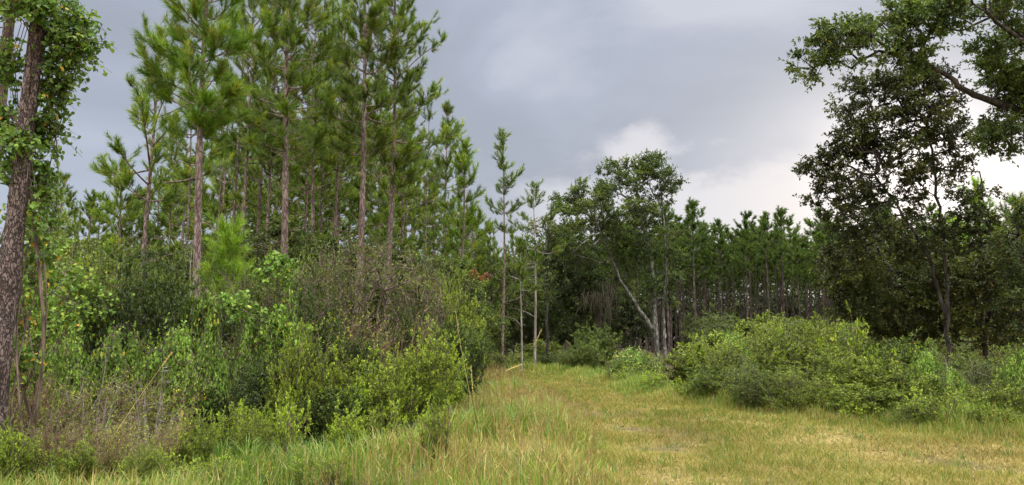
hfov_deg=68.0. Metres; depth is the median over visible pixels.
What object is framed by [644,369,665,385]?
weed
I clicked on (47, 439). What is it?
dead brush
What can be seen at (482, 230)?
pine tree
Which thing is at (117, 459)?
dead brush
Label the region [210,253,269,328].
sapling
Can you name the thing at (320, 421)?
shrub
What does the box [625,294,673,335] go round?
sapling
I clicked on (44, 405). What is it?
dead brush
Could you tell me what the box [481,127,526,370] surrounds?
pine tree
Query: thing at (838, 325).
shrub
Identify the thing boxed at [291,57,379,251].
pine tree
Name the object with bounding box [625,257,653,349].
pine tree
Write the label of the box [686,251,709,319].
pine tree
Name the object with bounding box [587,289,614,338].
hanging moss
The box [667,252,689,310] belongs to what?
pine tree
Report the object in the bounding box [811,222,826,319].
pine tree
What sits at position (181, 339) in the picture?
vine mound
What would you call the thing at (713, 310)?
sapling
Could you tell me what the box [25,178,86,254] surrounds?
pine tree
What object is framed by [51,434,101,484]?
shrub
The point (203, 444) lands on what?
shrub
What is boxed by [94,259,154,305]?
sapling
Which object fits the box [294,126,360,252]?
pine tree
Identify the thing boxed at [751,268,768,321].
pine tree
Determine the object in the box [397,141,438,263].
pine tree
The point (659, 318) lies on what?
pine tree
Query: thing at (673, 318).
sapling
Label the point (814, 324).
shrub
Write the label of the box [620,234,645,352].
pine tree
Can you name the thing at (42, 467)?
weed
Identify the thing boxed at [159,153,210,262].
pine tree
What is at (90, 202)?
pine tree
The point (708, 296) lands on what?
pine tree
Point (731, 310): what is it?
sapling
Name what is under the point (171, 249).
sapling
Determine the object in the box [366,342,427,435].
shrub
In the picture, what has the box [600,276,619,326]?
hanging moss
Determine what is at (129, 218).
pine tree
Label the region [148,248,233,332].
sapling
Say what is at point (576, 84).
sky
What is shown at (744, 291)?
pine tree
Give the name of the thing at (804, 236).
pine tree
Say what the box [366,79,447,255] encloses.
pine tree
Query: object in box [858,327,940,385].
shrub
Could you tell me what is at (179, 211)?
pine tree
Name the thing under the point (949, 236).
pine tree
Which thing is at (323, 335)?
shrub
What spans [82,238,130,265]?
sapling
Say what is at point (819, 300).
pine tree
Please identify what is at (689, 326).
sapling
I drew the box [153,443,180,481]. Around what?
weed
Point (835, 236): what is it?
pine tree
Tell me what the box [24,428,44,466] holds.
weed
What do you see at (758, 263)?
pine tree
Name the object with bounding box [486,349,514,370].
shrub
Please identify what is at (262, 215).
pine tree
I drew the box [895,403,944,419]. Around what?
weed
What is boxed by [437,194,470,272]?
pine tree
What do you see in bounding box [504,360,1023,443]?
verge grass
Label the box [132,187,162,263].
pine tree
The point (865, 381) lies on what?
shrub
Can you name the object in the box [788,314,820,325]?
shrub
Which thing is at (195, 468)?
weed
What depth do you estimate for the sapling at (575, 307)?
59.29 m
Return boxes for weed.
[0,431,25,483]
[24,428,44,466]
[25,446,57,479]
[26,448,55,469]
[116,460,157,484]
[146,448,172,476]
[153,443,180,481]
[159,467,184,482]
[169,456,202,480]
[185,457,213,484]
[189,459,218,483]
[206,451,237,484]
[210,389,248,458]
[214,455,238,476]
[218,406,246,453]
[234,453,269,479]
[235,472,267,484]
[236,395,267,439]
[239,454,269,474]
[252,463,277,484]
[265,386,297,452]
[272,388,312,462]
[287,449,320,484]
[301,472,325,484]
[317,446,348,484]
[335,473,355,484]
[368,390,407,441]
[414,394,447,463]
[422,391,457,463]
[611,371,625,382]
[615,365,636,380]
[629,362,648,377]
[641,370,667,388]
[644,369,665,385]
[656,377,673,387]
[668,378,691,392]
[677,373,704,399]
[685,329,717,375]
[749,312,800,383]
[797,320,838,372]
[814,376,850,411]
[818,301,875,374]
[841,403,883,417]
[871,343,903,384]
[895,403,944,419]
[896,386,944,419]
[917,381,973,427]
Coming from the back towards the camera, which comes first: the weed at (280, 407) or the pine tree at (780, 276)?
the pine tree at (780, 276)
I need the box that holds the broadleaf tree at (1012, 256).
[978,195,1023,333]
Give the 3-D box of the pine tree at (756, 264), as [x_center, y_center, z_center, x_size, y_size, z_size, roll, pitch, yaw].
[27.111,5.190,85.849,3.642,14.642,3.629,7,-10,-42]
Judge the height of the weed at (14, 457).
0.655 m
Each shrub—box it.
[0,414,40,480]
[9,345,55,410]
[13,215,110,398]
[20,213,135,402]
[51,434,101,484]
[61,288,120,428]
[76,220,188,420]
[102,240,175,323]
[121,445,169,484]
[129,252,220,427]
[148,248,214,352]
[160,405,222,470]
[176,350,270,441]
[200,261,282,378]
[205,268,270,376]
[227,411,276,460]
[229,325,316,440]
[232,233,292,353]
[235,402,277,442]
[259,317,323,444]
[266,312,367,442]
[267,219,356,352]
[269,261,343,398]
[271,232,375,361]
[295,383,370,446]
[306,304,412,385]
[309,223,453,366]
[324,398,374,458]
[325,344,399,440]
[327,324,386,392]
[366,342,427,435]
[367,300,444,413]
[372,257,454,361]
[378,317,469,428]
[382,284,445,371]
[393,249,463,337]
[417,262,488,382]
[425,295,494,402]
[434,343,470,412]
[457,301,487,375]
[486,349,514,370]
[499,352,532,365]
[513,339,565,361]
[536,351,558,364]
[547,347,577,366]
[562,333,606,369]
[569,316,622,369]
[598,346,665,375]
[640,357,668,375]
[658,339,730,388]
[676,328,759,365]
[682,353,746,399]
[690,327,781,393]
[691,301,756,349]
[696,303,735,327]
[715,357,795,410]
[728,309,798,354]
[734,321,835,394]
[737,319,799,364]
[745,308,830,358]
[754,362,841,413]
[758,313,806,339]
[772,314,800,332]
[774,311,862,371]
[779,342,876,390]
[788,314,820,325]
[792,315,832,330]
[794,318,864,355]
[814,312,869,351]
[816,351,906,395]
[822,380,908,416]
[836,314,926,365]
[850,363,943,410]
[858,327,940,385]
[883,400,944,425]
[888,371,985,409]
[908,326,1008,373]
[925,339,996,388]
[931,382,1005,410]
[949,322,1019,366]
[956,356,1010,398]
[962,374,1023,422]
[962,398,1023,426]
[988,336,1023,401]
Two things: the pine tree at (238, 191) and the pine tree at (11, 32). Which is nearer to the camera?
the pine tree at (11, 32)
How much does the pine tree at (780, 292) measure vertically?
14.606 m
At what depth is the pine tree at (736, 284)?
98.77 m
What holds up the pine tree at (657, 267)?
on the ground at (843, 443)
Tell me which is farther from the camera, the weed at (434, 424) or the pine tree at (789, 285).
the pine tree at (789, 285)
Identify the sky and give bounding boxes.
[0,0,1023,337]
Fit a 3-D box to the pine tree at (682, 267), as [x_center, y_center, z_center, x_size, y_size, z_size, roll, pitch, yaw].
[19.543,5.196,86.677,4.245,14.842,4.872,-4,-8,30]
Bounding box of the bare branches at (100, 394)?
[58,335,128,448]
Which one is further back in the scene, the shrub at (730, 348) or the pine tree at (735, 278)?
the pine tree at (735, 278)
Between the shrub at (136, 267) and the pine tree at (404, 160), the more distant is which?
the pine tree at (404, 160)
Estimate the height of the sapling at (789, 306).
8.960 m
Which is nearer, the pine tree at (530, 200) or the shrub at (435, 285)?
the shrub at (435, 285)
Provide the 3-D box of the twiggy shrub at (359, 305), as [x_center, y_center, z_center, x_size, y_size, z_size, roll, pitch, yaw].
[-3.867,1.760,15.826,2.367,3.942,2.254,-4,-8,28]
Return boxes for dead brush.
[7,365,90,445]
[8,352,66,436]
[15,410,89,478]
[25,423,99,462]
[40,373,146,454]
[66,410,151,469]
[73,366,175,454]
[79,414,164,480]
[128,371,213,447]
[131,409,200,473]
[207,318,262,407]
[921,350,971,370]
[952,346,1022,391]
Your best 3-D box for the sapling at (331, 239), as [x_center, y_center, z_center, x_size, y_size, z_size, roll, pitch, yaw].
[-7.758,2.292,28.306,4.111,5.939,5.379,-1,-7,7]
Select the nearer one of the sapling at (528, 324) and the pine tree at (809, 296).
the sapling at (528, 324)
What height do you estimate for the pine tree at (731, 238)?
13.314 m
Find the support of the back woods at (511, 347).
on the ground at (843, 443)
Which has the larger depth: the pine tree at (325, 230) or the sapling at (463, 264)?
the pine tree at (325, 230)
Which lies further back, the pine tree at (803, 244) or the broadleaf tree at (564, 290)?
the pine tree at (803, 244)
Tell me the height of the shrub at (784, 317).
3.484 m
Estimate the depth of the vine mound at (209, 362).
11.02 m
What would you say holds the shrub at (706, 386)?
on the ground at (843, 443)
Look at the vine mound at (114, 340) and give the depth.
10.72 m
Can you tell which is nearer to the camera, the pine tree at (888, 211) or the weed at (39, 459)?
the weed at (39, 459)
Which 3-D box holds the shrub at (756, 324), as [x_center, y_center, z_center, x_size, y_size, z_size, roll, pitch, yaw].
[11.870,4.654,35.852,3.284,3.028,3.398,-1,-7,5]
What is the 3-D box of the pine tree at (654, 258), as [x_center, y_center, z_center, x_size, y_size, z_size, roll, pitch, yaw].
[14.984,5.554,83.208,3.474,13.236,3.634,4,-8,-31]
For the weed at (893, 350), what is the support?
on the ground at (843, 443)
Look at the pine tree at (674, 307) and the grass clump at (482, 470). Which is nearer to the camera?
the grass clump at (482, 470)
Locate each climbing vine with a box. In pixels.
[0,0,82,252]
[0,0,114,472]
[0,195,71,444]
[15,234,134,402]
[204,289,313,367]
[244,250,304,311]
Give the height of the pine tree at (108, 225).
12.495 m
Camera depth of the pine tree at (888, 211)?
74.65 m
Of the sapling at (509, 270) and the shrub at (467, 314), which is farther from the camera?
the sapling at (509, 270)
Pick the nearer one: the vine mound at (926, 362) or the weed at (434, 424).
the weed at (434, 424)
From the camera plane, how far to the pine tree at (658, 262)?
77.99 m
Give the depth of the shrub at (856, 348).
17.26 m
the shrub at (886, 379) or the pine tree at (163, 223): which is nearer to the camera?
the shrub at (886, 379)
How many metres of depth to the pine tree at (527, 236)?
58.21 m
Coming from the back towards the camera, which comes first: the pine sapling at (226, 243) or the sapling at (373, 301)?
the sapling at (373, 301)
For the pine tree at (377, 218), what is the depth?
42.41 m
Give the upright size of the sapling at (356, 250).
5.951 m
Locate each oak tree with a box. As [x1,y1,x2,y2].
[539,148,690,365]
[777,0,1023,167]
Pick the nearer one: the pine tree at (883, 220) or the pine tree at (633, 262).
the pine tree at (883, 220)
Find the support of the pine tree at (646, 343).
on the ground at (843, 443)
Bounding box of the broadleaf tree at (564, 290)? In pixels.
[532,223,653,350]
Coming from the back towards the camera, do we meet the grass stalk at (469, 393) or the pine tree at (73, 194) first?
the pine tree at (73, 194)
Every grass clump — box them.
[229,434,273,467]
[276,439,315,475]
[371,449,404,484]
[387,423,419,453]
[474,461,507,479]
[506,441,541,484]
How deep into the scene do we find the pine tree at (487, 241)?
46.45 m
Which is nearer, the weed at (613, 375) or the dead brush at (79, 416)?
the dead brush at (79, 416)
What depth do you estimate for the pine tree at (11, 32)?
10.16 m
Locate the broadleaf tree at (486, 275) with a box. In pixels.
[469,270,489,285]
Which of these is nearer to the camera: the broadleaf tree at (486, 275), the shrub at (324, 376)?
the shrub at (324, 376)
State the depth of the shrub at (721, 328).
35.93 m
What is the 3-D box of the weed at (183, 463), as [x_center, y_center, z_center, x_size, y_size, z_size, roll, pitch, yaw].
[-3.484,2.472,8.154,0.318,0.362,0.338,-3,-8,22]
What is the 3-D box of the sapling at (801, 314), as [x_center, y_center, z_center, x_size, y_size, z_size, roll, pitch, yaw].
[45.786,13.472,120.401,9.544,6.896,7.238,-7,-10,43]
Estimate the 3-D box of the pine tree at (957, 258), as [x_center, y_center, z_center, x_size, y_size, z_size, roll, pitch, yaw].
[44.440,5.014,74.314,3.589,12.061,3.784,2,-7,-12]
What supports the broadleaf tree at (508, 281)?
on the ground at (843, 443)
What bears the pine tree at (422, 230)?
on the ground at (843, 443)
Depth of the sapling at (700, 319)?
57.74 m
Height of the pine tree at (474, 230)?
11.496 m
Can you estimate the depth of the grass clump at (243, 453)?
8.69 m
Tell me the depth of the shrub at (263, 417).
10.71 m
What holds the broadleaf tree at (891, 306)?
on the ground at (843, 443)
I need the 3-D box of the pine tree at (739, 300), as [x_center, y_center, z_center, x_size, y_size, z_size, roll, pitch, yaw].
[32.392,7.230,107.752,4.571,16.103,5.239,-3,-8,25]
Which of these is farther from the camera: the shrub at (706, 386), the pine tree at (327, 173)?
the pine tree at (327, 173)
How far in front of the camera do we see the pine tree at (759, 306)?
99.49 m
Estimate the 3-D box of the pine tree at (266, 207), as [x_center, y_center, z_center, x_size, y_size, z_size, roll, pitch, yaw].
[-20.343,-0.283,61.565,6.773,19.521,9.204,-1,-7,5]
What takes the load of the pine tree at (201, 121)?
on the ground at (843, 443)
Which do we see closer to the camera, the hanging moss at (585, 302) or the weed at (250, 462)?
the weed at (250, 462)
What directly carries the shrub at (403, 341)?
on the ground at (843, 443)
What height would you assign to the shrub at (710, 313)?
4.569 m
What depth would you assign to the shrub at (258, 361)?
11.90 m
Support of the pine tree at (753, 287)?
on the ground at (843, 443)
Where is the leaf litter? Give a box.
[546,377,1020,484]
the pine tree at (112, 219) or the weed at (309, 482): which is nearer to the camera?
the weed at (309, 482)
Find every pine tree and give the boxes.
[0,14,46,441]
[0,17,14,164]
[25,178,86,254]
[25,186,67,247]
[44,171,80,239]
[47,193,83,251]
[65,187,118,260]
[73,214,99,253]
[78,190,116,247]
[84,199,132,256]
[86,154,158,266]
[87,10,233,281]
[100,188,153,261]
[116,186,161,247]
[123,164,215,263]
[125,0,272,301]
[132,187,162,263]
[141,174,183,260]
[146,131,194,265]
[149,165,207,261]
[155,74,232,260]
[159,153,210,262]
[168,143,216,254]
[170,107,265,253]
[187,143,241,235]
[193,159,247,235]
[195,57,245,237]
[202,139,279,246]
[211,41,305,255]
[212,0,284,253]
[212,13,276,230]
[224,0,350,290]
[230,151,307,244]
[231,125,275,232]
[238,0,311,253]
[244,57,358,231]
[247,148,310,250]
[253,120,303,227]
[258,0,354,242]
[269,140,320,244]
[271,139,354,247]
[281,61,370,232]
[290,0,380,266]
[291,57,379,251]
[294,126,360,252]
[295,175,356,228]
[296,140,404,250]
[300,117,367,239]
[316,0,426,331]
[330,117,442,260]
[336,0,467,356]
[343,63,414,246]
[351,171,394,355]
[358,110,406,253]
[360,138,411,247]
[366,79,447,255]
[369,118,435,264]
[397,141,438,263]
[409,185,460,267]
[410,100,453,267]
[410,159,458,268]
[419,99,469,261]
[437,136,496,325]
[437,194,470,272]
[441,212,476,294]
[449,200,491,298]
[453,210,479,298]
[464,222,502,297]
[467,217,505,356]
[475,227,507,352]
[480,238,518,356]
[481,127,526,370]
[490,232,542,371]
[495,233,532,357]
[501,250,510,357]
[505,178,571,364]
[511,233,538,337]
[577,199,609,254]
[588,233,612,270]
[601,220,627,354]
[604,208,631,353]
[615,218,638,352]
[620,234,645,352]
[622,270,642,348]
[624,205,659,354]
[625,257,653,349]
[627,215,655,353]
[634,261,660,352]
[639,244,663,352]
[645,249,668,349]
[651,217,694,353]
[655,201,684,353]
[655,242,663,318]
[657,248,668,350]
[660,265,667,348]
[662,240,683,351]
[667,235,697,349]
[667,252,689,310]
[667,265,686,344]
[667,271,684,344]
[669,214,692,347]
[671,197,712,318]
[674,217,711,314]
[676,271,692,339]
[677,269,691,338]
[681,264,699,328]
[681,267,709,317]
[681,273,707,315]
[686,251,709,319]
[688,247,712,321]
[689,220,718,315]
[689,264,715,317]
[694,221,716,316]
[701,218,741,322]
[701,253,719,312]
[702,269,715,312]
[704,276,730,310]
[705,237,732,317]
[709,266,725,310]
[712,226,746,320]
[712,261,742,307]
[715,243,724,331]
[717,254,739,319]
[720,261,742,322]
[722,233,745,324]
[728,228,758,319]
[728,275,745,318]
[730,263,752,323]
[731,209,778,320]
[735,243,745,329]
[735,266,751,320]
[738,275,750,320]
[741,221,772,322]
[742,238,758,321]
[744,226,764,316]
[745,275,765,324]
[747,269,773,298]
[749,210,787,321]
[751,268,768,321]
[752,227,769,322]
[752,238,785,308]
[758,266,765,322]
[759,232,785,323]
[761,205,798,329]
[762,279,776,307]
[765,252,794,315]
[765,266,785,315]
[770,255,789,324]
[772,220,800,322]
[773,237,795,320]
[778,279,793,311]
[781,235,811,323]
[786,233,817,322]
[786,242,818,322]
[786,271,815,322]
[789,249,820,320]
[799,230,836,323]
[799,261,818,322]
[800,207,841,321]
[810,276,820,322]
[811,210,836,323]
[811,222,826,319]
[814,279,818,322]
[820,217,855,322]
[829,233,841,304]
[860,201,889,279]
[871,206,914,289]
[886,218,918,318]
[887,259,915,314]
[914,202,947,307]
[935,211,957,265]
[936,174,1005,372]
[948,235,972,300]
[989,189,1023,301]
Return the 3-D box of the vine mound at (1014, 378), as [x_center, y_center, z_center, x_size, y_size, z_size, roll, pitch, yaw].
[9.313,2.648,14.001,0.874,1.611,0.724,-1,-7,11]
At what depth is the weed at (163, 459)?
8.46 m
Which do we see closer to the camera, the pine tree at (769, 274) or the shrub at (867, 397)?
the shrub at (867, 397)
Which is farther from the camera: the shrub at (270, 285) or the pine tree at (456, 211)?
the pine tree at (456, 211)
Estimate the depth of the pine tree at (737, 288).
112.05 m
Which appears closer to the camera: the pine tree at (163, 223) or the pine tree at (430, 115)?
the pine tree at (430, 115)
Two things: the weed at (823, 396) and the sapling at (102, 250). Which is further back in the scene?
the sapling at (102, 250)
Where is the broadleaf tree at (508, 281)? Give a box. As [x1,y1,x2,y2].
[472,244,534,354]
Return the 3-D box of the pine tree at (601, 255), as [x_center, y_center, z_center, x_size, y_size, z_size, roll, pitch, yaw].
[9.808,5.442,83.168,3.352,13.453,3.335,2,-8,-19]
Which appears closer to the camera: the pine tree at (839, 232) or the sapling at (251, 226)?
the sapling at (251, 226)
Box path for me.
[553,392,739,441]
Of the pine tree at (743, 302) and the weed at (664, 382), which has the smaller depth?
the weed at (664, 382)
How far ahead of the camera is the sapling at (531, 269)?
61.71 m
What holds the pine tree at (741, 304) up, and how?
on the ground at (843, 443)
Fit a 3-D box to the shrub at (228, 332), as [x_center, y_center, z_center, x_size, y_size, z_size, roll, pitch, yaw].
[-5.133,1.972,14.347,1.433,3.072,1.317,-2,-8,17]
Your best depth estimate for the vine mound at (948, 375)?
14.33 m
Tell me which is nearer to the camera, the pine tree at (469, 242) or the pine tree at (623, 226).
the pine tree at (469, 242)
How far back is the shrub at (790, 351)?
17.56 m
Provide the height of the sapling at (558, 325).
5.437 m
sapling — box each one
[19,235,115,334]
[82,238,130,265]
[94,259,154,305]
[106,239,172,296]
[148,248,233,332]
[151,242,212,313]
[161,233,219,264]
[181,235,239,292]
[192,210,258,325]
[209,210,334,322]
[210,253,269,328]
[227,217,274,263]
[252,225,332,284]
[260,227,353,299]
[313,246,383,343]
[336,239,394,277]
[344,241,395,258]
[348,252,407,347]
[362,251,434,353]
[369,245,407,318]
[396,250,479,321]
[402,254,510,353]
[468,253,549,355]
[480,301,511,355]
[486,292,545,356]
[499,243,586,344]
[506,276,559,346]
[532,292,578,360]
[552,274,607,352]
[577,271,643,338]
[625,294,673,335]
[636,314,674,340]
[660,306,688,347]
[672,305,699,334]
[678,312,707,349]
[685,303,729,327]
[687,316,707,341]
[700,317,720,330]
[729,302,768,322]
[748,305,780,326]
[761,293,812,324]
[785,308,823,326]
[812,295,850,323]
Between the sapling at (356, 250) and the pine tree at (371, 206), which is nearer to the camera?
the sapling at (356, 250)
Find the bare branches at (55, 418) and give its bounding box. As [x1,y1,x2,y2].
[25,386,75,442]
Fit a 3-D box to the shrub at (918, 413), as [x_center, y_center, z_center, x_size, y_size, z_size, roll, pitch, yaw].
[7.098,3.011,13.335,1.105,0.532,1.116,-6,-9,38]
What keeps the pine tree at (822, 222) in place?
on the ground at (843, 443)
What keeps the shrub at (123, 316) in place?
on the ground at (843, 443)
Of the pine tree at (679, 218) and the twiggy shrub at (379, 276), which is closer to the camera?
the twiggy shrub at (379, 276)
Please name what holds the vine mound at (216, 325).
on the ground at (843, 443)
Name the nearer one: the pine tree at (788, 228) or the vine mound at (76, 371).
the vine mound at (76, 371)
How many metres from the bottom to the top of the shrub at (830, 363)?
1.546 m
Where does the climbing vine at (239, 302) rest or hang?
on the ground at (843, 443)
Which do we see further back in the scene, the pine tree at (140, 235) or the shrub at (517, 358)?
the pine tree at (140, 235)
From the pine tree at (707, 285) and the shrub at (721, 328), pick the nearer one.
the shrub at (721, 328)
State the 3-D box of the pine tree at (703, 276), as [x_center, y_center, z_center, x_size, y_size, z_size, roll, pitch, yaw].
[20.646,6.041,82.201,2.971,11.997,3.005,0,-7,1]
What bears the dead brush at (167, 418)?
on the ground at (843, 443)
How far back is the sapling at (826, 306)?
124.82 m
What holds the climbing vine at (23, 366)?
on the ground at (843, 443)
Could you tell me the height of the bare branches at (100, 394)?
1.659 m
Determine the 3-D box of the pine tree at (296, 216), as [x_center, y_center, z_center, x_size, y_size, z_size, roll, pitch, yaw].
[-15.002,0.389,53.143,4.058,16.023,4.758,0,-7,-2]
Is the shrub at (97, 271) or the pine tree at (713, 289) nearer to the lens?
the shrub at (97, 271)
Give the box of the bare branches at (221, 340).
[191,318,233,385]
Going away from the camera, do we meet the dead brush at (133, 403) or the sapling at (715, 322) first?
the dead brush at (133, 403)
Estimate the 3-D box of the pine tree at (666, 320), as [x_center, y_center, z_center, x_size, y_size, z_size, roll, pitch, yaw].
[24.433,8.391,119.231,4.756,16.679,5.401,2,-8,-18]
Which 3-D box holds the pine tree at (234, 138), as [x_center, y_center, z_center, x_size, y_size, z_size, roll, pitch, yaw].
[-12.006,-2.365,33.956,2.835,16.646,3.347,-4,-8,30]
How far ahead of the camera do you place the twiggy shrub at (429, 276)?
17.02 m
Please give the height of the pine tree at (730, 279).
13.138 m
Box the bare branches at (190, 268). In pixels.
[159,226,235,351]
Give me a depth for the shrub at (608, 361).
25.95 m
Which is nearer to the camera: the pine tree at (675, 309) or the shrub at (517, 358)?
the shrub at (517, 358)
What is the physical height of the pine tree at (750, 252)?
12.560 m
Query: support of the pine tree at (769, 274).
on the ground at (843, 443)
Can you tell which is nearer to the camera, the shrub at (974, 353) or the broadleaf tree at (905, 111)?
the broadleaf tree at (905, 111)
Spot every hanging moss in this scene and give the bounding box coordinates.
[575,287,598,314]
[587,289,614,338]
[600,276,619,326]
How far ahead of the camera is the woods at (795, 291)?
128.31 m
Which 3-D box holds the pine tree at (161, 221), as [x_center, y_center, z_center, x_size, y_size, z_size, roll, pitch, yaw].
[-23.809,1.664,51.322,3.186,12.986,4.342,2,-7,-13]
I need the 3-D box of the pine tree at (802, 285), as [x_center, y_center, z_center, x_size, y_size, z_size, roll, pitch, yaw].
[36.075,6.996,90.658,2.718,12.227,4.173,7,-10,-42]
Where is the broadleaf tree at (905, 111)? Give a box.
[791,56,1009,362]
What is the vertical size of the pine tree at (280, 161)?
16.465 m
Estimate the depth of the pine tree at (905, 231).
82.22 m
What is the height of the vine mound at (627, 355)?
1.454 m
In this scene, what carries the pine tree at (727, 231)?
on the ground at (843, 443)
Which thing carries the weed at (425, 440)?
on the ground at (843, 443)
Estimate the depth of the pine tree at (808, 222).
80.27 m
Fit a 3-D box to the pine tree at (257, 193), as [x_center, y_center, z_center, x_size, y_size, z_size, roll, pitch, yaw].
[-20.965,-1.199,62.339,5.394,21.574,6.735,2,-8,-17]
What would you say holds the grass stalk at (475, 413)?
on the ground at (843, 443)
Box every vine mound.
[13,314,101,441]
[75,320,167,448]
[127,312,208,441]
[166,284,225,413]
[180,324,238,441]
[227,313,267,398]
[259,289,309,384]
[607,345,663,378]
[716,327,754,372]
[905,338,950,393]
[937,363,967,406]
[994,343,1023,394]
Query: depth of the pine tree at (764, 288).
95.22 m
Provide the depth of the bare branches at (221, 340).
13.26 m
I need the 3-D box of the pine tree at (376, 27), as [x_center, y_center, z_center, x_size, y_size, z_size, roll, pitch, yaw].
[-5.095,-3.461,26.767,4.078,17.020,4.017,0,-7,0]
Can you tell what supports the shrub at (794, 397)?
on the ground at (843, 443)
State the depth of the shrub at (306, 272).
18.84 m
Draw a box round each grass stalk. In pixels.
[104,352,171,456]
[455,311,483,477]
[455,364,521,456]
[461,368,481,460]
[505,329,541,438]
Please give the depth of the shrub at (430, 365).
13.71 m
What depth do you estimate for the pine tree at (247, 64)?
30.79 m
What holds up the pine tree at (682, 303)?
on the ground at (843, 443)
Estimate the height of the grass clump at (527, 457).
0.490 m
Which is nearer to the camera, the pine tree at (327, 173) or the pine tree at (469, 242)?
the pine tree at (327, 173)
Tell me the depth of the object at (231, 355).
13.73 m
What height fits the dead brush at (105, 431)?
0.781 m
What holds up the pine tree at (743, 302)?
on the ground at (843, 443)
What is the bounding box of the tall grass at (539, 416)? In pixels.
[0,362,621,484]
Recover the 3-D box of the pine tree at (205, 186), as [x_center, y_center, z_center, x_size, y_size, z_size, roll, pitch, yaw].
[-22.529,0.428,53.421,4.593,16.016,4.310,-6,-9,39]
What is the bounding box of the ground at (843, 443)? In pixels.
[12,341,1023,484]
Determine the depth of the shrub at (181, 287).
13.29 m
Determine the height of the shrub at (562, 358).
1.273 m
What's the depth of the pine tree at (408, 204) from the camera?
50.01 m
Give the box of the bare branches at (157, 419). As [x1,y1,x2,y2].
[121,366,187,445]
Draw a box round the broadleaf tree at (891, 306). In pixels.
[806,234,980,353]
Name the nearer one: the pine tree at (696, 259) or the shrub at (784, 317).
the shrub at (784, 317)
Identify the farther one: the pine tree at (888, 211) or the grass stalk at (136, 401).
the pine tree at (888, 211)
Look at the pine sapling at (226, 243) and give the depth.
16.50 m
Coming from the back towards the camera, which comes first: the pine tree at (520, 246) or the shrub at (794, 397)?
the pine tree at (520, 246)
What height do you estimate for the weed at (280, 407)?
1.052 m
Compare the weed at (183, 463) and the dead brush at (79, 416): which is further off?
the dead brush at (79, 416)
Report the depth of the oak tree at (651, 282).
44.84 m
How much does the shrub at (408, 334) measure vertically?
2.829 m
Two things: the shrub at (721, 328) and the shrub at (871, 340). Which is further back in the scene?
the shrub at (721, 328)
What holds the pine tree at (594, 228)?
on the ground at (843, 443)
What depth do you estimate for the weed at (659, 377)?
21.76 m
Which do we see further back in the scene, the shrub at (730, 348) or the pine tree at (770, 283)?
the pine tree at (770, 283)
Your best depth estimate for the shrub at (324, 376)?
12.19 m
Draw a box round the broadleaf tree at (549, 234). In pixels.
[522,200,572,362]
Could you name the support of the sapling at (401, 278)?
on the ground at (843, 443)
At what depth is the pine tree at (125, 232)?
50.25 m
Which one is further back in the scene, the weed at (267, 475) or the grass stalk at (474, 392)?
the grass stalk at (474, 392)
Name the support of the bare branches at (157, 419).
on the ground at (843, 443)
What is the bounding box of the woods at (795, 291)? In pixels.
[437,241,1007,347]
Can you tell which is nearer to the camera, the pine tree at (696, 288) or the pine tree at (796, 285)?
the pine tree at (796, 285)
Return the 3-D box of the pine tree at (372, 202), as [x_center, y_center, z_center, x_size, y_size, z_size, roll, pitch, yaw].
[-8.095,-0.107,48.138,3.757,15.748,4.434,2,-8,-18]
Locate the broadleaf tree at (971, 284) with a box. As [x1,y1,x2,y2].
[910,212,1023,360]
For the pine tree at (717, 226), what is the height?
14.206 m
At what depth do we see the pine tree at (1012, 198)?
33.56 m
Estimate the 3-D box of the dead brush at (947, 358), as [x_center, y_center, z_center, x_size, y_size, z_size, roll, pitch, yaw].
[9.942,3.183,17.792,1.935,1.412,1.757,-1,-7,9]
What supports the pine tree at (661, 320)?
on the ground at (843, 443)
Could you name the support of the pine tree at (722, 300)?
on the ground at (843, 443)
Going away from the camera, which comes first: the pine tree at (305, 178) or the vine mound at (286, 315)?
the vine mound at (286, 315)
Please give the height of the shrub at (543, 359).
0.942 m
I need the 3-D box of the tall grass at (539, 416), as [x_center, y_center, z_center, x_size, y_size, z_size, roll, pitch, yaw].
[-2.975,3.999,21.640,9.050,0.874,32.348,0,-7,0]
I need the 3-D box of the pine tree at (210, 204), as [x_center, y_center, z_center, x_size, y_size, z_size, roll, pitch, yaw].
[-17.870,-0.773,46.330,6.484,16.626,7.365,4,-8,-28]
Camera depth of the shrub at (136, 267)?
19.84 m
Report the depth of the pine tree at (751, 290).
91.08 m
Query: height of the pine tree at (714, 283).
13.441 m
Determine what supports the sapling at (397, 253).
on the ground at (843, 443)
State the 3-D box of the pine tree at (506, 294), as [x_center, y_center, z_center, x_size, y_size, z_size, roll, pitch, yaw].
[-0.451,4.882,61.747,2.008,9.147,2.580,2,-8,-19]
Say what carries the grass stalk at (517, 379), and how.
on the ground at (843, 443)
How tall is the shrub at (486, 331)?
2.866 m
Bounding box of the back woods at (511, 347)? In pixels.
[0,218,536,355]
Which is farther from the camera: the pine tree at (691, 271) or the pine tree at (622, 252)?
the pine tree at (691, 271)
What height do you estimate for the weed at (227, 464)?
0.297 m
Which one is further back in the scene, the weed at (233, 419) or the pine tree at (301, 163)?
the pine tree at (301, 163)
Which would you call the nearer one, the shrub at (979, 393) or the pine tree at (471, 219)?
the shrub at (979, 393)
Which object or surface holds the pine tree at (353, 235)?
on the ground at (843, 443)
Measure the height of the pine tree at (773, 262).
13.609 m

